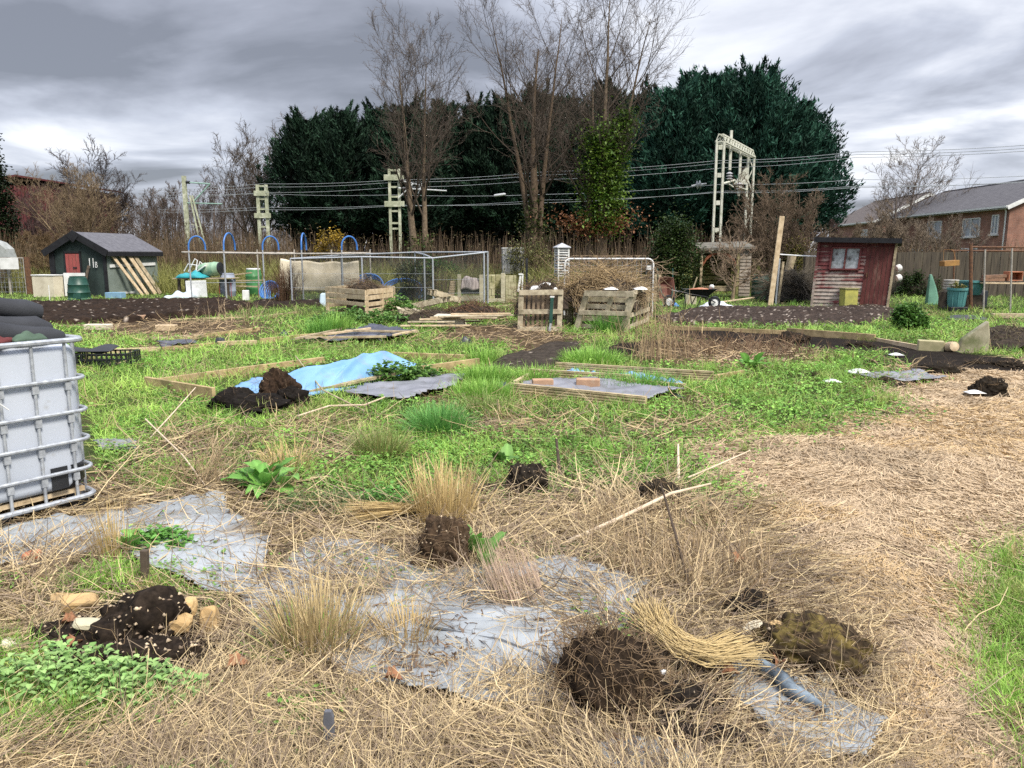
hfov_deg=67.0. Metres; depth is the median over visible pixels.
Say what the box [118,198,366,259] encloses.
thicket
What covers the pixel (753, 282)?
water butt
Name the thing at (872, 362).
soil clod
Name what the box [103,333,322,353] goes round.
bed edging
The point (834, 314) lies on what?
dug soil
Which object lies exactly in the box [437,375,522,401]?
grass tuft
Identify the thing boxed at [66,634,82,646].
fallen leaf
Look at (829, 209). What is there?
conifer
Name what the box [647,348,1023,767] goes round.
dry grass
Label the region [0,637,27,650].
stone
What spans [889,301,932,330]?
leafy plant
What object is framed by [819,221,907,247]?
bare shrub
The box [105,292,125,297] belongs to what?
plastic tub
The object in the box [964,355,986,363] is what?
soil clod
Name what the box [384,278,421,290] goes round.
pipe coil
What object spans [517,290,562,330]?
pallet
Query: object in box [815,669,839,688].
stone
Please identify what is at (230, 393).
soil clod
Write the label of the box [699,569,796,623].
root clump
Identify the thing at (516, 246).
evergreen shrub
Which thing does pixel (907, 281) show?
evergreen shrub
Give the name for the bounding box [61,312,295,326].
bed edging
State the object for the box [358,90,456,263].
conifer
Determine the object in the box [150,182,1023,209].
overhead wire
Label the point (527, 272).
angle post
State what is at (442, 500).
straw tuft
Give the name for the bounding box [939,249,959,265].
hanging tray
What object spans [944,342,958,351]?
log
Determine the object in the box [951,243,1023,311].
wooden frame
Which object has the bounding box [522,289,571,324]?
pallet
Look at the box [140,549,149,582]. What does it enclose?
peg
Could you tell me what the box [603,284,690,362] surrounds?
dead perennial
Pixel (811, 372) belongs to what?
soil clod
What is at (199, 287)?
white board
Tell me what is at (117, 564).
weed tuft
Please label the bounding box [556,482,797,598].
dead stalks
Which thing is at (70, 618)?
fallen leaf
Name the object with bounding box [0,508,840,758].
leaf litter
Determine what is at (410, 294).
blue sheet
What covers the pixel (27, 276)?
wire fence
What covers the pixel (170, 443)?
stick
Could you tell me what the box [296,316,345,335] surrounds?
grass tuft
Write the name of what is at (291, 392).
soil clod
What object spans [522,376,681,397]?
ground fabric
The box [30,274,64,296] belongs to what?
storage chest
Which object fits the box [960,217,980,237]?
window
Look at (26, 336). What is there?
old clothing
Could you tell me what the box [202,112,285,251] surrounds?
bare tree
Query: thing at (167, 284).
rank grass
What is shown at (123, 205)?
bare tree
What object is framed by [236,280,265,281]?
plank
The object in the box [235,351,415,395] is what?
tarpaulin
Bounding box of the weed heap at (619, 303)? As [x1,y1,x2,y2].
[595,274,651,312]
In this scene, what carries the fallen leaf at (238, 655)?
on the straw at (236, 706)
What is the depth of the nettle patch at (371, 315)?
18.13 m
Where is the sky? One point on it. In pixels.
(151, 81)
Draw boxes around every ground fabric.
[93,438,141,449]
[156,339,197,346]
[290,323,418,340]
[344,373,463,397]
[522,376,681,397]
[856,368,946,380]
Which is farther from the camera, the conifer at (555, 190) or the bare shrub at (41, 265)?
the conifer at (555, 190)
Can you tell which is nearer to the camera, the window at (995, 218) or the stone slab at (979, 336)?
the stone slab at (979, 336)
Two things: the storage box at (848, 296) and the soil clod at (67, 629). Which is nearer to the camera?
the soil clod at (67, 629)
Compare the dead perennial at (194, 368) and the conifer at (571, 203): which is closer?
the dead perennial at (194, 368)
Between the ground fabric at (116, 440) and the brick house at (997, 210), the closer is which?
the ground fabric at (116, 440)
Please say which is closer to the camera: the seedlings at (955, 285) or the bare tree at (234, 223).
the seedlings at (955, 285)
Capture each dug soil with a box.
[31,297,254,324]
[253,298,322,307]
[653,304,893,326]
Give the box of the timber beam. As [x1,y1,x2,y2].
[917,339,944,350]
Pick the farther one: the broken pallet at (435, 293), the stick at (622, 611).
the broken pallet at (435, 293)
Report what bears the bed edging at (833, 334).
on the ground at (928, 357)
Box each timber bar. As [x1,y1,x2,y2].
[295,328,341,339]
[305,335,385,338]
[323,327,370,334]
[344,329,418,332]
[392,330,417,335]
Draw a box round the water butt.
[751,274,768,298]
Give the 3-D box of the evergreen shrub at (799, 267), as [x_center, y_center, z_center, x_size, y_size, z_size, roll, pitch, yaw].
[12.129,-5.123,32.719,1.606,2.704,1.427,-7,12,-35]
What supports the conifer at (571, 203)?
on the ground at (928, 357)
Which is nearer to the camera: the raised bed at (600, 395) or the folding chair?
the raised bed at (600, 395)
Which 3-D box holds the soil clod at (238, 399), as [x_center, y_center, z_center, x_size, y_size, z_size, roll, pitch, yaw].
[-2.643,0.157,7.954,0.954,0.337,0.746,0,9,0]
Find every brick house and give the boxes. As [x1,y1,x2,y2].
[828,192,933,237]
[892,179,1023,264]
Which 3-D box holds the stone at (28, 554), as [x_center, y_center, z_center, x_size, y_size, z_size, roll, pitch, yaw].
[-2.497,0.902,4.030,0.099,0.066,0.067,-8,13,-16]
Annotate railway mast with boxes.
[181,176,221,240]
[254,185,270,247]
[384,169,446,263]
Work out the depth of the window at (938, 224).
59.42 m
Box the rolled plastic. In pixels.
[750,655,828,711]
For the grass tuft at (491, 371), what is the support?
on the ground at (928, 357)
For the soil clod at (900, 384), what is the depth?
9.61 m
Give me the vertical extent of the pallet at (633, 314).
0.902 m
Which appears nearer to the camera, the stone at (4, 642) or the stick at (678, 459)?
the stone at (4, 642)
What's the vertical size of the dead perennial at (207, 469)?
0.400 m
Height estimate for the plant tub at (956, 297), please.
0.560 m
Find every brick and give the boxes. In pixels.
[532,378,553,384]
[576,378,599,386]
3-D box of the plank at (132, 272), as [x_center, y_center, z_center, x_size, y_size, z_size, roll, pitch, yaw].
[-15.267,-4.434,31.205,0.146,1.786,1.145,9,13,43]
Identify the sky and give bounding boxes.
[0,0,1023,249]
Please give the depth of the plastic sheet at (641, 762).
2.46 m
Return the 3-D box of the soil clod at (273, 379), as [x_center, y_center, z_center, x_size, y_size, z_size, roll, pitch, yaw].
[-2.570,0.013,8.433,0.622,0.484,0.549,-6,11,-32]
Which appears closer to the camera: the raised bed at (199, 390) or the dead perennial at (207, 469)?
the dead perennial at (207, 469)
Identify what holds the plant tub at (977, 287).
on the crate at (977, 300)
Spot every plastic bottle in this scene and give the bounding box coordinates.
[895,264,901,271]
[895,274,901,281]
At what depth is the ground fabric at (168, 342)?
13.66 m
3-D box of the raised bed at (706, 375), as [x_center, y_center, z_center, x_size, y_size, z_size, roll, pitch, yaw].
[1.819,-0.197,10.566,2.530,0.180,0.892,4,10,23]
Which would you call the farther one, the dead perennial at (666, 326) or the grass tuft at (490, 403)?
the dead perennial at (666, 326)
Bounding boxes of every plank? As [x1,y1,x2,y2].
[85,265,89,278]
[111,256,142,293]
[119,256,148,294]
[127,256,156,293]
[133,256,161,293]
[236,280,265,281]
[309,372,400,391]
[724,297,752,301]
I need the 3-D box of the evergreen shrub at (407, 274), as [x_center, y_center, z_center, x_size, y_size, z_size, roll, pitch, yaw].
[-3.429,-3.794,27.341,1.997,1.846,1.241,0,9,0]
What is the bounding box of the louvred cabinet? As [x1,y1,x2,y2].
[553,243,570,282]
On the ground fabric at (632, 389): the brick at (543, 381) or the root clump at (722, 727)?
the brick at (543, 381)
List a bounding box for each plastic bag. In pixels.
[530,282,557,289]
[633,287,647,289]
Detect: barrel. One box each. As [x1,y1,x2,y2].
[197,262,223,275]
[219,273,235,296]
[245,268,261,294]
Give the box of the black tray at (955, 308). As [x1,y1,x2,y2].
[942,306,967,310]
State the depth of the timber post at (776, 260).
24.88 m
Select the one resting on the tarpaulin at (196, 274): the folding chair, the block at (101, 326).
the folding chair
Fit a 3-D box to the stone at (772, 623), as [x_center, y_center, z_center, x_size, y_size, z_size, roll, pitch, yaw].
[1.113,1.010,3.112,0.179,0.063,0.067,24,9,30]
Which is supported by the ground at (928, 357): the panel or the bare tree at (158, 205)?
the bare tree at (158, 205)
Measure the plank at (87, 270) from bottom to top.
1.221 m
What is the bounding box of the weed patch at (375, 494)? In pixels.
[352,481,427,512]
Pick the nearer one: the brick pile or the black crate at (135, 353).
the black crate at (135, 353)
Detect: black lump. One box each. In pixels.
[215,337,225,345]
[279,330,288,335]
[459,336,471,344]
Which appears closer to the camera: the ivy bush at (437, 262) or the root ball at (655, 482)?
the root ball at (655, 482)
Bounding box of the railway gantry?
[711,130,755,250]
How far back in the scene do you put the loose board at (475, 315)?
17.09 m
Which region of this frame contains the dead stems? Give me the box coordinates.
[57,305,1023,497]
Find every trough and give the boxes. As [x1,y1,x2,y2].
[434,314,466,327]
[1003,271,1023,280]
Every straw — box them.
[0,386,1023,767]
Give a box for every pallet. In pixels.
[396,307,423,313]
[412,295,451,307]
[427,289,462,302]
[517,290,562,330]
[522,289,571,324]
[573,291,636,332]
[625,287,650,330]
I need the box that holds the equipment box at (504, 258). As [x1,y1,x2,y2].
[501,248,523,273]
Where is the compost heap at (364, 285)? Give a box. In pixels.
[338,272,393,300]
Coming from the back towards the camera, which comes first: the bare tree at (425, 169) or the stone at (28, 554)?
the bare tree at (425, 169)
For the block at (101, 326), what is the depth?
16.76 m
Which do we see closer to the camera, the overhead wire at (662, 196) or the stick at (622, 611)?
the stick at (622, 611)
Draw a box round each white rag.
[848,368,867,372]
[888,353,904,355]
[963,390,986,393]
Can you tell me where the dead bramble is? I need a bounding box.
[537,255,677,317]
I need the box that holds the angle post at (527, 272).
[526,258,533,286]
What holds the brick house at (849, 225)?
on the ground at (928, 357)
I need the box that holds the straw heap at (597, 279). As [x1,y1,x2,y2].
[548,246,666,317]
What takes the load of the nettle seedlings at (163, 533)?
on the plastic sheet at (214, 522)
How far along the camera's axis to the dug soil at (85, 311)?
21.15 m
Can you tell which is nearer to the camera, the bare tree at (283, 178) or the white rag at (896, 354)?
the white rag at (896, 354)
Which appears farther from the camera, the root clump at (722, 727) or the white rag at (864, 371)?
the white rag at (864, 371)
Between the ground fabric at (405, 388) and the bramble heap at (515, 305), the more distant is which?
the bramble heap at (515, 305)
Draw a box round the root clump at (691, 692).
[645,648,753,723]
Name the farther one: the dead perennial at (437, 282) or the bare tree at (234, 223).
the bare tree at (234, 223)
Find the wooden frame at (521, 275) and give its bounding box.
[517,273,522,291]
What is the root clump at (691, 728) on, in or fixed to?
on the ground at (928, 357)
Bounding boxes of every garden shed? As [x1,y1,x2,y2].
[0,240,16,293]
[41,230,162,296]
[810,237,901,306]
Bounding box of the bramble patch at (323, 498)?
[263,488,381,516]
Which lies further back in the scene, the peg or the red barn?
the red barn
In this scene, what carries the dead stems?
on the ground at (928, 357)
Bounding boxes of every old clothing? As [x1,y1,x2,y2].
[0,336,11,342]
[12,331,47,341]
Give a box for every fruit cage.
[182,232,391,298]
[290,251,488,303]
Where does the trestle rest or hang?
on the ground at (928, 357)
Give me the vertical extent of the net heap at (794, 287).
1.692 m
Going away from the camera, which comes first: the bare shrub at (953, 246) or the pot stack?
the pot stack
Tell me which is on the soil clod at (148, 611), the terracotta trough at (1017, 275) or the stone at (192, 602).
the stone at (192, 602)
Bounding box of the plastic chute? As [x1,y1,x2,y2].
[924,274,937,304]
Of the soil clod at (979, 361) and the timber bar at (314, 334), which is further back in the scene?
the timber bar at (314, 334)
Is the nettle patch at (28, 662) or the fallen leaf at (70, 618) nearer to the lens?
the nettle patch at (28, 662)
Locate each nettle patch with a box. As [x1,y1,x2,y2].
[0,635,178,712]
[48,655,211,715]
[308,305,409,323]
[367,359,427,381]
[383,293,416,313]
[404,363,442,379]
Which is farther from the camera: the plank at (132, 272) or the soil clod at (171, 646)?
the plank at (132, 272)
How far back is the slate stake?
2.46 m
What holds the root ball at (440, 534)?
on the ground at (928, 357)
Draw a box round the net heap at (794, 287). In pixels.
[744,258,814,302]
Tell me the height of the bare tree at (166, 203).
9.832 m
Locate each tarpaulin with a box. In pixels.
[175,270,210,277]
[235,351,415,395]
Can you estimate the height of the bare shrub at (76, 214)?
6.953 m
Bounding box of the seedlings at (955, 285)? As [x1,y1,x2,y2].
[949,280,966,287]
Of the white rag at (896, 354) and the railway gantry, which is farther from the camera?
the railway gantry
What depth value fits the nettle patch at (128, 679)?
2.75 m
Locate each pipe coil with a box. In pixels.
[259,280,278,298]
[359,273,383,285]
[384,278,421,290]
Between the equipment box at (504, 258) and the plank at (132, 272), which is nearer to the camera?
the plank at (132, 272)
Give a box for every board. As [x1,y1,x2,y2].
[0,258,18,268]
[63,273,84,295]
[185,280,207,296]
[400,325,469,326]
[408,320,480,322]
[411,321,454,322]
[419,318,456,319]
[430,317,496,318]
[438,314,512,316]
[451,313,510,314]
[654,275,656,300]
[979,278,1004,280]
[982,274,1006,277]
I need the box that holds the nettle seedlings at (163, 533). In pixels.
[120,524,198,551]
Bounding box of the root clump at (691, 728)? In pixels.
[622,687,768,757]
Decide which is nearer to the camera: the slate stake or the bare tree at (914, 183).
the slate stake
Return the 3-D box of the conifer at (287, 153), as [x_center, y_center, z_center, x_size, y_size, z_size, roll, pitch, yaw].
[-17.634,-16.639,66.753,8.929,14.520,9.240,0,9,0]
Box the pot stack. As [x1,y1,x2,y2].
[942,279,958,291]
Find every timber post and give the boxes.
[768,216,784,304]
[777,262,783,302]
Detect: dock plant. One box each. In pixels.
[95,529,140,560]
[221,456,298,498]
[491,443,521,466]
[740,352,771,368]
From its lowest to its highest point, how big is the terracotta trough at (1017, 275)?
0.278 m
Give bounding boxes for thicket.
[0,221,1023,287]
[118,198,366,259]
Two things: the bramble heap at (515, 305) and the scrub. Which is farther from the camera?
the scrub
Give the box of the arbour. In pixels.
[693,241,755,297]
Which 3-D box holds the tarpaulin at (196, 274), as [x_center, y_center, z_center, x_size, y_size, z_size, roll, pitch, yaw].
[-12.264,-4.233,29.756,1.127,0.291,0.718,0,9,0]
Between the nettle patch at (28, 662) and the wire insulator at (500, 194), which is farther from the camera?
the wire insulator at (500, 194)
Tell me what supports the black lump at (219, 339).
on the ground at (928, 357)
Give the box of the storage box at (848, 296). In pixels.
[839,288,859,305]
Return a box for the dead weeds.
[389,301,465,324]
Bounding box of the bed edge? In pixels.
[991,313,1023,317]
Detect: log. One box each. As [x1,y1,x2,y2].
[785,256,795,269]
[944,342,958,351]
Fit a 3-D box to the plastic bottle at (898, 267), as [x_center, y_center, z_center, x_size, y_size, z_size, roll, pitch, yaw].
[12.384,-3.716,24.767,0.208,0.242,0.234,0,9,0]
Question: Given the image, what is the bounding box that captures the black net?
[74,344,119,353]
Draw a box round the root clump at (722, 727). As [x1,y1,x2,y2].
[687,702,774,760]
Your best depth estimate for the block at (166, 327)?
16.56 m
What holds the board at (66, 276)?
on the ground at (928, 357)
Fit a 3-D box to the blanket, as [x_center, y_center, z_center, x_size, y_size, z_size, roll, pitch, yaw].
[-1.419,-3.433,26.326,0.644,0.488,0.500,0,9,0]
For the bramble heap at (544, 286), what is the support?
on the ground at (928, 357)
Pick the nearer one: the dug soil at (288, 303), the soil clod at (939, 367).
the soil clod at (939, 367)
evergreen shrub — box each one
[390,250,441,300]
[496,233,553,288]
[780,230,816,272]
[891,267,943,296]
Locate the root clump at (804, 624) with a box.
[735,573,918,701]
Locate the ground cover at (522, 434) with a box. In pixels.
[0,314,1023,767]
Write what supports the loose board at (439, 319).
on the loose board at (464, 321)
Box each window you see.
[829,247,861,269]
[927,221,941,238]
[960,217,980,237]
[988,214,999,235]
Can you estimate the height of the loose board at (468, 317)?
0.030 m
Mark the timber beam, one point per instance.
(930, 345)
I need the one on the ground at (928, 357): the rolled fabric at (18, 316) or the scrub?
the scrub
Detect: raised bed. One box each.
[144,352,479,401]
[509,368,685,407]
[554,362,744,384]
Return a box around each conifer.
[252,103,350,260]
[297,99,383,261]
[357,96,398,262]
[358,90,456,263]
[426,97,481,262]
[437,90,509,262]
[459,88,550,263]
[489,77,583,263]
[553,92,584,261]
[556,76,644,263]
[614,73,655,262]
[620,70,736,260]
[635,64,771,251]
[670,53,835,263]
[730,93,864,256]
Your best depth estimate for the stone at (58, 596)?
3.51 m
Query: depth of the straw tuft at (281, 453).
5.81 m
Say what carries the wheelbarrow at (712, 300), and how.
on the ground at (928, 357)
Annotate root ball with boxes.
[398,493,497,570]
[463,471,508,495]
[493,452,554,497]
[625,463,694,506]
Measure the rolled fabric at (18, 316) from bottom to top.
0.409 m
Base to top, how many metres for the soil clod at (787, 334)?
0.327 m
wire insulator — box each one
[494,193,505,196]
[691,180,706,188]
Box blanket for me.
[461,276,478,290]
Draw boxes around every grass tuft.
[227,594,369,675]
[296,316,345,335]
[308,310,361,330]
[329,419,420,460]
[395,396,485,437]
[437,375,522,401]
[450,361,523,384]
[451,387,521,415]
[458,344,503,365]
[506,361,567,380]
[556,344,628,364]
[585,309,636,332]
[597,367,684,392]
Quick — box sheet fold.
[420,624,553,663]
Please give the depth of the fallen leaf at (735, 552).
3.93 m
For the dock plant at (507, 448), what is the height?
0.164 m
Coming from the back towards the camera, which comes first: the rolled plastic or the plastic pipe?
the plastic pipe
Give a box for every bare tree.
[39,133,145,235]
[128,187,175,245]
[153,180,194,256]
[165,164,212,239]
[192,175,237,244]
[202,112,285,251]
[212,177,248,247]
[235,181,270,248]
[267,108,326,256]
[354,0,484,266]
[446,0,641,267]
[513,0,703,262]
[862,134,980,257]
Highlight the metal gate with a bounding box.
[563,258,653,317]
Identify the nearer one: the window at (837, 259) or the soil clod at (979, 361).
the soil clod at (979, 361)
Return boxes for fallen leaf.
[61,611,76,623]
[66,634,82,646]
[225,651,249,668]
[385,665,402,679]
[721,662,739,674]
[732,550,747,562]
[773,653,787,665]
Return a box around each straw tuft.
[62,493,144,562]
[229,554,408,679]
[249,434,331,475]
[357,593,455,651]
[395,450,511,526]
[461,525,544,606]
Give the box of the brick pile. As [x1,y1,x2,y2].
[449,281,455,301]
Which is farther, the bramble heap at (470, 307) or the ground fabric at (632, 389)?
the bramble heap at (470, 307)
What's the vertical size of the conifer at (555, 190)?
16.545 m
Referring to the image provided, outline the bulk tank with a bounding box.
[0,334,95,526]
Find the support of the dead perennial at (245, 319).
on the ground at (928, 357)
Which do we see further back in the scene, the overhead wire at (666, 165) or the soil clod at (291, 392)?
the overhead wire at (666, 165)
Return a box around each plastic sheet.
[0,490,269,593]
[239,536,649,701]
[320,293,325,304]
[595,735,698,767]
[727,655,888,757]
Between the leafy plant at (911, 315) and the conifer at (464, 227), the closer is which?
the leafy plant at (911, 315)
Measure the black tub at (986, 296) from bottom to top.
0.520 m
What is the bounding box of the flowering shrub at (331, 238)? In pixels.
[311,221,350,262]
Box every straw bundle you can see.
[338,497,428,524]
[618,592,774,667]
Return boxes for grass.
[0,250,812,293]
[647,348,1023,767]
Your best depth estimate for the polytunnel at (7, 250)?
32.60 m
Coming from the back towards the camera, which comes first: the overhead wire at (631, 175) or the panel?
the overhead wire at (631, 175)
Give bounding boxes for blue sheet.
[397,288,422,299]
[621,371,682,382]
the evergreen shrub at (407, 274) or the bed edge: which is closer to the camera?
the bed edge
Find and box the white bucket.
[242,290,249,299]
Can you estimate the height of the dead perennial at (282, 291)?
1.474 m
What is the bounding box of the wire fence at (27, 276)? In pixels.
[0,257,32,293]
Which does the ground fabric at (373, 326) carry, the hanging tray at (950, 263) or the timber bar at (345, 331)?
the timber bar at (345, 331)
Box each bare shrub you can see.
[3,182,91,243]
[6,151,129,239]
[15,227,58,268]
[27,242,49,273]
[92,187,189,245]
[715,223,753,278]
[720,166,832,277]
[785,212,848,259]
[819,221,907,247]
[864,197,964,263]
[904,213,992,252]
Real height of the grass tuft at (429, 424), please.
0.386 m
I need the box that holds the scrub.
[12,219,847,278]
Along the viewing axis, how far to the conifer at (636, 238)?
66.31 m
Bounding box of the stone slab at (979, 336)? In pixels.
[956,321,989,352]
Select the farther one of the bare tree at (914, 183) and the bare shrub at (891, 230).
the bare tree at (914, 183)
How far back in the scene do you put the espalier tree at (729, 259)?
27.89 m
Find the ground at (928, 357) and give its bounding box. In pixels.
[0,255,1023,767]
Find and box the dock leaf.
[467,524,506,566]
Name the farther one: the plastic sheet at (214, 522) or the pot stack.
the pot stack
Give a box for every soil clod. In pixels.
[11,612,215,683]
[21,603,103,650]
[28,588,101,656]
[70,585,211,644]
[92,617,228,687]
[188,614,235,655]
[191,607,235,637]
[199,386,263,412]
[211,381,300,417]
[249,366,301,392]
[276,383,313,407]
[773,330,812,342]
[795,371,819,376]
[842,337,875,346]
[861,356,888,365]
[870,369,900,383]
[884,378,913,386]
[904,357,962,374]
[962,370,1012,396]
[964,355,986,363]
[987,356,1010,365]
[997,352,1023,368]
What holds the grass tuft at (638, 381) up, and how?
on the ground at (928, 357)
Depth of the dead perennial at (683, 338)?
12.86 m
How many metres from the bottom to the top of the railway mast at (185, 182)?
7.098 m
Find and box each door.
[65,254,79,272]
[860,247,893,304]
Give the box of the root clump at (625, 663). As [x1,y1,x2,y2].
[524,589,691,741]
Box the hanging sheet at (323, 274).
[280,258,358,291]
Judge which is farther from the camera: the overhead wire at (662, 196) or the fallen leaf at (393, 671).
the overhead wire at (662, 196)
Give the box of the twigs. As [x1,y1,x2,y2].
[0,404,903,685]
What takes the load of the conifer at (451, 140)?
on the ground at (928, 357)
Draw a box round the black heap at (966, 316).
[943,315,989,319]
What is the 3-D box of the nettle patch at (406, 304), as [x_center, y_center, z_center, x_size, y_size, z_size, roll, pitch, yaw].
[-2.989,-2.096,20.441,1.149,0.606,0.646,0,9,0]
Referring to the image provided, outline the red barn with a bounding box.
[0,175,122,237]
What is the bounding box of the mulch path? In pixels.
[489,341,581,370]
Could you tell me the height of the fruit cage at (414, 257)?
1.786 m
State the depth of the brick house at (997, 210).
55.17 m
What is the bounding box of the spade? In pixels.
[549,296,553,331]
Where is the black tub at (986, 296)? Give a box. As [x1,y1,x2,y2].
[980,290,987,307]
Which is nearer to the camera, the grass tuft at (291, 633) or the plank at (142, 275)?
the grass tuft at (291, 633)
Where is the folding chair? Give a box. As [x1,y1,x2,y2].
[184,258,205,271]
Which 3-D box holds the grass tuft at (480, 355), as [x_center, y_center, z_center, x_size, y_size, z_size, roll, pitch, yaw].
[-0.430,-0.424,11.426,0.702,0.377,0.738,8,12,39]
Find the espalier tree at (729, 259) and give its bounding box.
[707,218,770,299]
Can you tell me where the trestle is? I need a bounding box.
[172,277,238,296]
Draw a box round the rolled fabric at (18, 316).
[0,298,65,338]
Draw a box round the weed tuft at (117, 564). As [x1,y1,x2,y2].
[71,548,155,597]
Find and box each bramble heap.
[435,292,515,321]
[496,275,557,315]
[506,267,575,312]
[551,249,668,316]
[953,319,1023,352]
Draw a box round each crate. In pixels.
[75,349,140,365]
[938,292,947,308]
[964,295,982,308]
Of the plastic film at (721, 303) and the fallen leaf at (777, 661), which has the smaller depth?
the fallen leaf at (777, 661)
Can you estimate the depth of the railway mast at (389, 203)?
50.56 m
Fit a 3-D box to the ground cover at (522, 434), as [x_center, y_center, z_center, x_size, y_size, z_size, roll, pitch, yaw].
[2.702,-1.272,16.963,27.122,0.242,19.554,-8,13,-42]
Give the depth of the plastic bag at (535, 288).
17.20 m
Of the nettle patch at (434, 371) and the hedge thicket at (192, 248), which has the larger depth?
the hedge thicket at (192, 248)
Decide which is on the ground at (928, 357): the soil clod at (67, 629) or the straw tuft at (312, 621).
the soil clod at (67, 629)
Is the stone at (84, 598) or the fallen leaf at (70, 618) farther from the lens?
the stone at (84, 598)
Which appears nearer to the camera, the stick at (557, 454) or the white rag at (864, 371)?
the stick at (557, 454)
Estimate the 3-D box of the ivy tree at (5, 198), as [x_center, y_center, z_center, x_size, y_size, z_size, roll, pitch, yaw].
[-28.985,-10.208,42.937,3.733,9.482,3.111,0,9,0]
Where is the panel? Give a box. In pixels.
[461,289,478,293]
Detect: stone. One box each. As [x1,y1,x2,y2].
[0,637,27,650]
[21,549,41,560]
[50,593,73,607]
[61,592,99,612]
[72,617,99,630]
[160,613,192,634]
[185,597,197,615]
[199,605,221,634]
[739,620,762,640]
[768,620,781,624]
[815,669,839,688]
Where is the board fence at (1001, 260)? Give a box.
[802,251,1023,296]
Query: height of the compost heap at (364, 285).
0.899 m
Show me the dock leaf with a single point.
(482, 541)
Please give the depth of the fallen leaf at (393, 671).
2.85 m
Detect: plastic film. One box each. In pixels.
[165,290,199,297]
[698,301,732,306]
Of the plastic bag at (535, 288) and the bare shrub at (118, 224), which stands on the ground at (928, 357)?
the bare shrub at (118, 224)
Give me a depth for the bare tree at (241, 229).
91.04 m
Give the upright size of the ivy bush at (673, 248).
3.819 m
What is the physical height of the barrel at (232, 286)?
0.940 m
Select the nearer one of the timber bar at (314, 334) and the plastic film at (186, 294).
the timber bar at (314, 334)
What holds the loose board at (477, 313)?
on the loose board at (475, 315)
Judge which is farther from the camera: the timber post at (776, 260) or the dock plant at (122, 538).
the timber post at (776, 260)
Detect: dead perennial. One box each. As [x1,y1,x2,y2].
[155,422,276,498]
[157,351,220,385]
[177,294,274,327]
[258,261,305,300]
[396,264,452,300]
[586,315,759,359]
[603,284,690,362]
[646,323,887,370]
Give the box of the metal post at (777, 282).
[775,259,780,303]
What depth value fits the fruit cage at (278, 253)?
27.67 m
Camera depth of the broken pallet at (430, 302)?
21.41 m
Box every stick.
[145,418,208,490]
[151,387,195,436]
[295,355,364,411]
[297,397,384,416]
[555,438,561,477]
[565,483,710,541]
[590,583,625,612]
[660,483,690,592]
[677,444,679,481]
[688,450,750,477]
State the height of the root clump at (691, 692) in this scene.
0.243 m
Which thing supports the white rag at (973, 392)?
on the ground at (928, 357)
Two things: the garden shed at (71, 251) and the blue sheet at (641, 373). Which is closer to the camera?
the blue sheet at (641, 373)
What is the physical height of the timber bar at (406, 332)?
0.040 m
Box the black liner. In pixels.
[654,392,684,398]
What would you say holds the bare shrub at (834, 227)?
on the ground at (928, 357)
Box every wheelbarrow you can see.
[657,268,675,307]
[671,288,720,307]
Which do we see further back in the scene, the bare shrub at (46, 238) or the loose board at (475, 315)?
the bare shrub at (46, 238)
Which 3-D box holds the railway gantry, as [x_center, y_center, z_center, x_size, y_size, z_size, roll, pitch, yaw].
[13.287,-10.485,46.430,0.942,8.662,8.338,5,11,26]
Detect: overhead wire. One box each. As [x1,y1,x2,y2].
[139,176,1019,195]
[142,145,1023,190]
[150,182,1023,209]
[161,181,1023,212]
[162,148,1023,192]
[171,151,1022,197]
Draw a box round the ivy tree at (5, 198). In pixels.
[0,133,26,247]
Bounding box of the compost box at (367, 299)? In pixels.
[325,285,394,315]
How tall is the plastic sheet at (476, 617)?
0.063 m
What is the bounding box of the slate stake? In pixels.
[323,709,334,751]
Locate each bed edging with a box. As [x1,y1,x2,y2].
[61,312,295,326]
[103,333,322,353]
[138,327,259,340]
[662,325,917,350]
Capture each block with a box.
[83,324,112,329]
[155,324,177,330]
[684,294,696,303]
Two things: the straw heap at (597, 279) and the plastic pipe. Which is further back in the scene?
the plastic pipe
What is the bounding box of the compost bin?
[67,276,91,300]
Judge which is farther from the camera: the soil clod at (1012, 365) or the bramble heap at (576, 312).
the bramble heap at (576, 312)
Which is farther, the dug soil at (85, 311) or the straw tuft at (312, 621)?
the dug soil at (85, 311)
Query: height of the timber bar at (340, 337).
0.040 m
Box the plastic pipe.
[780,254,815,256]
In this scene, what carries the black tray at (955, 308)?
on the ground at (928, 357)
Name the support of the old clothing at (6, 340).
on the bulk tank
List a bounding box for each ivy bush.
[416,256,459,280]
[634,197,708,298]
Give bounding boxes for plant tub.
[947,288,968,306]
[958,280,982,294]
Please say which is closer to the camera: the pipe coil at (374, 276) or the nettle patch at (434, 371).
the nettle patch at (434, 371)
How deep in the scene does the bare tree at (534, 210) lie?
39.95 m

